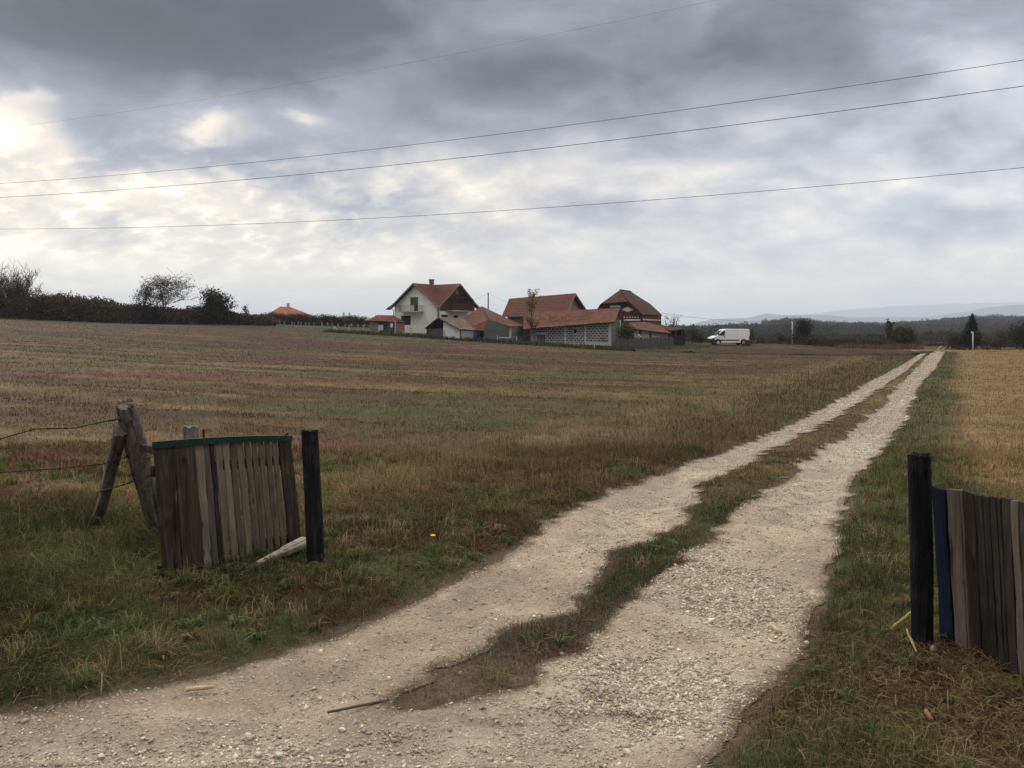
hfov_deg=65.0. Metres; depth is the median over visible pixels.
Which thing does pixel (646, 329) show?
red roof lean to
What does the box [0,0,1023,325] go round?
sky
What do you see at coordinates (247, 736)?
loose stone
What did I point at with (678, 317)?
bare shrub
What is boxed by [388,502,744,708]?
strip grass
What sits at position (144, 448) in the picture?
short board
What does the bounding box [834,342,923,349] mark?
reeds
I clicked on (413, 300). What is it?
balcony door
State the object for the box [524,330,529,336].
yellow door
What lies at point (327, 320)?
orchard tree
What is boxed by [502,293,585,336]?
pink house
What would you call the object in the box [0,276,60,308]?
bare tree
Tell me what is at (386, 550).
broad weeds
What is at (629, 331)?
garden shrub
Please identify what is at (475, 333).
blue door
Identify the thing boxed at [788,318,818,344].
round tree
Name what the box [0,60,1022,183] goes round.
power cable
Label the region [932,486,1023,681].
board fence
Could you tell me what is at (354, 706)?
dry root
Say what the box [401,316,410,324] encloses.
window
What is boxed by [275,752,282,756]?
loose stone
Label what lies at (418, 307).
white house
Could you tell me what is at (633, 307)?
brick house
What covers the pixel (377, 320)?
brick shed
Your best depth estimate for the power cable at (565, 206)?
33.24 m
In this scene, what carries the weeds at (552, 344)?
on the ground at (390, 348)
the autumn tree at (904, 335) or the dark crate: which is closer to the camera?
the dark crate
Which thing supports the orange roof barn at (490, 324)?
on the ground at (390, 348)
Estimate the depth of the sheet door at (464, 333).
107.84 m
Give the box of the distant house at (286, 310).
[271,303,311,319]
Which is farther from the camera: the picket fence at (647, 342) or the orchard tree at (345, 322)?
the orchard tree at (345, 322)
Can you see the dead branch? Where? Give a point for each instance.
(101, 684)
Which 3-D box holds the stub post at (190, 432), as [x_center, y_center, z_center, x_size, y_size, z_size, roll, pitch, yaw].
[-2.779,0.790,6.959,0.147,0.882,0.156,0,3,0]
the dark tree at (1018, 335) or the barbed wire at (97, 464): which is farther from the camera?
the dark tree at (1018, 335)
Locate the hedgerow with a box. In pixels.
[0,292,279,325]
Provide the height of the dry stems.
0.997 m
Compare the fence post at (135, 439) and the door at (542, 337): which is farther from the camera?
the door at (542, 337)
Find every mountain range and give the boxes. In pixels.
[686,305,1023,326]
[813,302,1023,317]
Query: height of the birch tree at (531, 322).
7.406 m
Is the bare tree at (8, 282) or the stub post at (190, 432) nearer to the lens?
the stub post at (190, 432)
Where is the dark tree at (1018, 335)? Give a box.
[1003,320,1023,349]
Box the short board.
[139,444,152,453]
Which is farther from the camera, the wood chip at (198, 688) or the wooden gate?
the wooden gate
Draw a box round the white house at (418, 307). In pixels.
[386,279,479,333]
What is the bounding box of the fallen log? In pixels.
[254,536,305,565]
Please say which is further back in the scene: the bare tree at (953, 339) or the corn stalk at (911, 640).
the bare tree at (953, 339)
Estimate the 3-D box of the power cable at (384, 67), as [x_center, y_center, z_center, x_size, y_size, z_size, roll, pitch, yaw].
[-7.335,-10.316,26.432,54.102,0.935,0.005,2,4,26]
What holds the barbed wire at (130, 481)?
attached to the fence post at (135, 439)
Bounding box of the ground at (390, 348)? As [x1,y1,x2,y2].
[0,318,1023,767]
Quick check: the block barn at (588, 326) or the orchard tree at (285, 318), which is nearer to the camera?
the block barn at (588, 326)
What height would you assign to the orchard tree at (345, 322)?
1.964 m
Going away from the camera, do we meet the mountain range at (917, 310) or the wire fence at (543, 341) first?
the wire fence at (543, 341)
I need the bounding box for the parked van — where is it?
[707,329,750,344]
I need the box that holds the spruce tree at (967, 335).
[958,313,985,349]
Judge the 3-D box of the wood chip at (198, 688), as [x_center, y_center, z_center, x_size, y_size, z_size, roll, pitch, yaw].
[-1.415,1.379,3.643,0.120,0.020,0.020,-1,4,-14]
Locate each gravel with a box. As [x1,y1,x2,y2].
[777,350,943,434]
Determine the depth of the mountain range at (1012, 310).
6507.62 m
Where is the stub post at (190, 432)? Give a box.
[183,425,198,438]
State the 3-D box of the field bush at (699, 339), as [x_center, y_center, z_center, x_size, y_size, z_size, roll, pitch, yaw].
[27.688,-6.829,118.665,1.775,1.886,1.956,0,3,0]
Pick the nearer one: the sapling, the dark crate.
the dark crate
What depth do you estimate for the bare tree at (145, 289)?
131.61 m
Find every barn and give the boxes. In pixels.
[425,317,483,338]
[462,306,529,340]
[523,308,620,345]
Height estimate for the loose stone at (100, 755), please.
0.014 m
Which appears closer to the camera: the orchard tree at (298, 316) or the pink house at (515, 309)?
the pink house at (515, 309)
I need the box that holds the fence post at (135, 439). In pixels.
[115,396,157,529]
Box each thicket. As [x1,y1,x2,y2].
[684,329,1022,344]
[701,335,1023,349]
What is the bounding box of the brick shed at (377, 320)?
[367,315,404,333]
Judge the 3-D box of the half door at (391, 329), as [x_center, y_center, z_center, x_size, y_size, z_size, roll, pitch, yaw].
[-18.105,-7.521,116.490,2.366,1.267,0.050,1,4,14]
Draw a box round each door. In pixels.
[379,328,393,331]
[410,297,417,310]
[461,330,472,338]
[473,331,478,337]
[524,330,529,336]
[537,335,544,342]
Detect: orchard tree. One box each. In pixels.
[261,312,277,318]
[273,313,296,324]
[287,313,311,324]
[301,315,315,325]
[308,314,333,325]
[317,314,336,325]
[329,316,350,326]
[337,317,353,326]
[341,315,359,326]
[348,316,368,327]
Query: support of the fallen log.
on the ground at (390, 348)
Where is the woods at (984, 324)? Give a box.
[662,314,1023,335]
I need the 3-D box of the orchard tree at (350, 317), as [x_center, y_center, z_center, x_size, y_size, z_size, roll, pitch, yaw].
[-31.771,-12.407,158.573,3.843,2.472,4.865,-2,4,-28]
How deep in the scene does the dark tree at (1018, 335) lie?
125.11 m
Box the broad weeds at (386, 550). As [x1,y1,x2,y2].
[0,470,1023,767]
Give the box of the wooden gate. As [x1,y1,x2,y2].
[150,432,300,578]
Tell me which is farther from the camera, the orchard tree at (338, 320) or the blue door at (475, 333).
the orchard tree at (338, 320)
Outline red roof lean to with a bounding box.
[621,322,670,341]
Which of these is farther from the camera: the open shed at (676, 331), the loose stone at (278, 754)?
the open shed at (676, 331)
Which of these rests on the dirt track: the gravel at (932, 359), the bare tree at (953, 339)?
the gravel at (932, 359)
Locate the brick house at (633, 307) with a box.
[597,289,661,325]
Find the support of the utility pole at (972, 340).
on the ground at (390, 348)
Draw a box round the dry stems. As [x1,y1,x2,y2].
[0,359,1023,767]
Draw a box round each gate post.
[301,430,324,565]
[907,452,933,650]
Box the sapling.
[241,305,248,314]
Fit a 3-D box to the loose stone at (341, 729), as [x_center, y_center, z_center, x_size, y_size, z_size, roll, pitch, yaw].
[-0.698,1.419,3.308,0.036,0.014,0.033,0,3,0]
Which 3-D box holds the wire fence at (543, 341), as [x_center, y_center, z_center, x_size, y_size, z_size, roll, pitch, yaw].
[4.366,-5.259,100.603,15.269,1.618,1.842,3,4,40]
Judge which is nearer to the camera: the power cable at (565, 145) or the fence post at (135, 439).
the fence post at (135, 439)
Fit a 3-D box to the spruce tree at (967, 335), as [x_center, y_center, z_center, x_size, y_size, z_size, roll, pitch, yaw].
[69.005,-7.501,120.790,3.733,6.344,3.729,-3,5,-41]
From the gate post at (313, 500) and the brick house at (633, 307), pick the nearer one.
the gate post at (313, 500)
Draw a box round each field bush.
[684,325,699,343]
[695,331,704,342]
[750,328,757,341]
[774,332,786,343]
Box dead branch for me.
[100,672,102,696]
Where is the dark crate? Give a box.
[672,336,684,343]
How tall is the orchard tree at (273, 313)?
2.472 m
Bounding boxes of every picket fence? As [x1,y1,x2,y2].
[278,320,368,327]
[612,336,673,348]
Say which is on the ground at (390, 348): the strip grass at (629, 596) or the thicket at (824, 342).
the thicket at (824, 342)
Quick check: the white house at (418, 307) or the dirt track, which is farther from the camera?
the white house at (418, 307)
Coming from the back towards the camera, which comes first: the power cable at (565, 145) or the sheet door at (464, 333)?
the sheet door at (464, 333)
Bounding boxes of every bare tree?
[0,258,40,299]
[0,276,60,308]
[129,280,154,307]
[133,270,201,307]
[945,329,960,349]
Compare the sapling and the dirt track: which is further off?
the sapling
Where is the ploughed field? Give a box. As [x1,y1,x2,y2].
[632,348,995,354]
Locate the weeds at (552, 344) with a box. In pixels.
[325,328,633,350]
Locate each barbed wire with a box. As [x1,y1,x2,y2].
[0,417,140,439]
[0,454,152,473]
[95,476,149,492]
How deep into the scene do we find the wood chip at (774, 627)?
4.37 m
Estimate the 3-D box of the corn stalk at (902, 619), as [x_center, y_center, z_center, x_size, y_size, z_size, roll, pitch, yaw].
[2.032,1.226,4.180,0.250,0.062,0.021,-3,4,-39]
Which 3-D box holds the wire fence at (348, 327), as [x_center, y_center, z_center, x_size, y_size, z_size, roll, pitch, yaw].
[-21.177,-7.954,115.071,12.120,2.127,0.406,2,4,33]
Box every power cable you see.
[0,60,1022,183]
[0,86,1022,197]
[1,0,713,128]
[63,167,1023,228]
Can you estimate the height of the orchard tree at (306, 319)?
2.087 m
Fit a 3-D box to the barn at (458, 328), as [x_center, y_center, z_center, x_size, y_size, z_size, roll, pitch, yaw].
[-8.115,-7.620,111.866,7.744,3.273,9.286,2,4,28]
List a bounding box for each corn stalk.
[890,611,910,630]
[906,628,917,652]
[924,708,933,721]
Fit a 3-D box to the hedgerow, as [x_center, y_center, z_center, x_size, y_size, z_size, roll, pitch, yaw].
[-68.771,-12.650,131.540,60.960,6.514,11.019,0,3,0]
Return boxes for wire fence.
[333,321,395,332]
[497,336,594,347]
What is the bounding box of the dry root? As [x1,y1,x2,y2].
[327,699,388,712]
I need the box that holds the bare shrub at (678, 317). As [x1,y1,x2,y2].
[664,315,681,326]
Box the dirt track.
[0,352,944,767]
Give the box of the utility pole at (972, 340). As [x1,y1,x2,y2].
[971,331,973,349]
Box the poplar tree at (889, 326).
[883,318,894,344]
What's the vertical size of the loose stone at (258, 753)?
0.015 m
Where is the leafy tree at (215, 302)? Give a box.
[197,284,237,320]
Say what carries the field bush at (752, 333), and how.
on the ground at (390, 348)
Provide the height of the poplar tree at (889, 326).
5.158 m
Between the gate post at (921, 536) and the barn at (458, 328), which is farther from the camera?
the barn at (458, 328)
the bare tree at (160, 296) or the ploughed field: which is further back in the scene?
the bare tree at (160, 296)
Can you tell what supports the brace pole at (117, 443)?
on the ground at (390, 348)
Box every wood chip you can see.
[186,685,213,691]
[769,623,781,633]
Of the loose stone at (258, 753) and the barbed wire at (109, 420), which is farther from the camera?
the barbed wire at (109, 420)
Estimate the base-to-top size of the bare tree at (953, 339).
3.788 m
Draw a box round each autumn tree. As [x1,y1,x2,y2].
[888,324,917,345]
[989,323,1011,349]
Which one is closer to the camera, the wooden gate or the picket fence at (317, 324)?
the wooden gate
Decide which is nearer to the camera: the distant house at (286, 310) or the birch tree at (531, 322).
the birch tree at (531, 322)
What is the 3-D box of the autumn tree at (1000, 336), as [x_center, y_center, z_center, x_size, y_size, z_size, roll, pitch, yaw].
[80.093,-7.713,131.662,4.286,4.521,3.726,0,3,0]
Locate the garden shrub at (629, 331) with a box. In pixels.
[613,320,638,343]
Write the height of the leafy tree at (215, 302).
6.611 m
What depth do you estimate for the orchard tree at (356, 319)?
151.11 m
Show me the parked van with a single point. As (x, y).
(736, 336)
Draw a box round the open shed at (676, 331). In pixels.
[663,327,686,344]
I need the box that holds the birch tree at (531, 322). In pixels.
[523,288,541,340]
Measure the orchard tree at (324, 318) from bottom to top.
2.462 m
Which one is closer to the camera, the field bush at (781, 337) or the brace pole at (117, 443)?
the brace pole at (117, 443)
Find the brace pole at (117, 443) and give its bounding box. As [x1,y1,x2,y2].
[92,426,126,523]
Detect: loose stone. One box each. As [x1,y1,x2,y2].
[97,753,104,758]
[244,733,252,739]
[255,751,262,756]
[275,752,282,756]
[338,727,345,731]
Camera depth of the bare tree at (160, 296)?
130.92 m

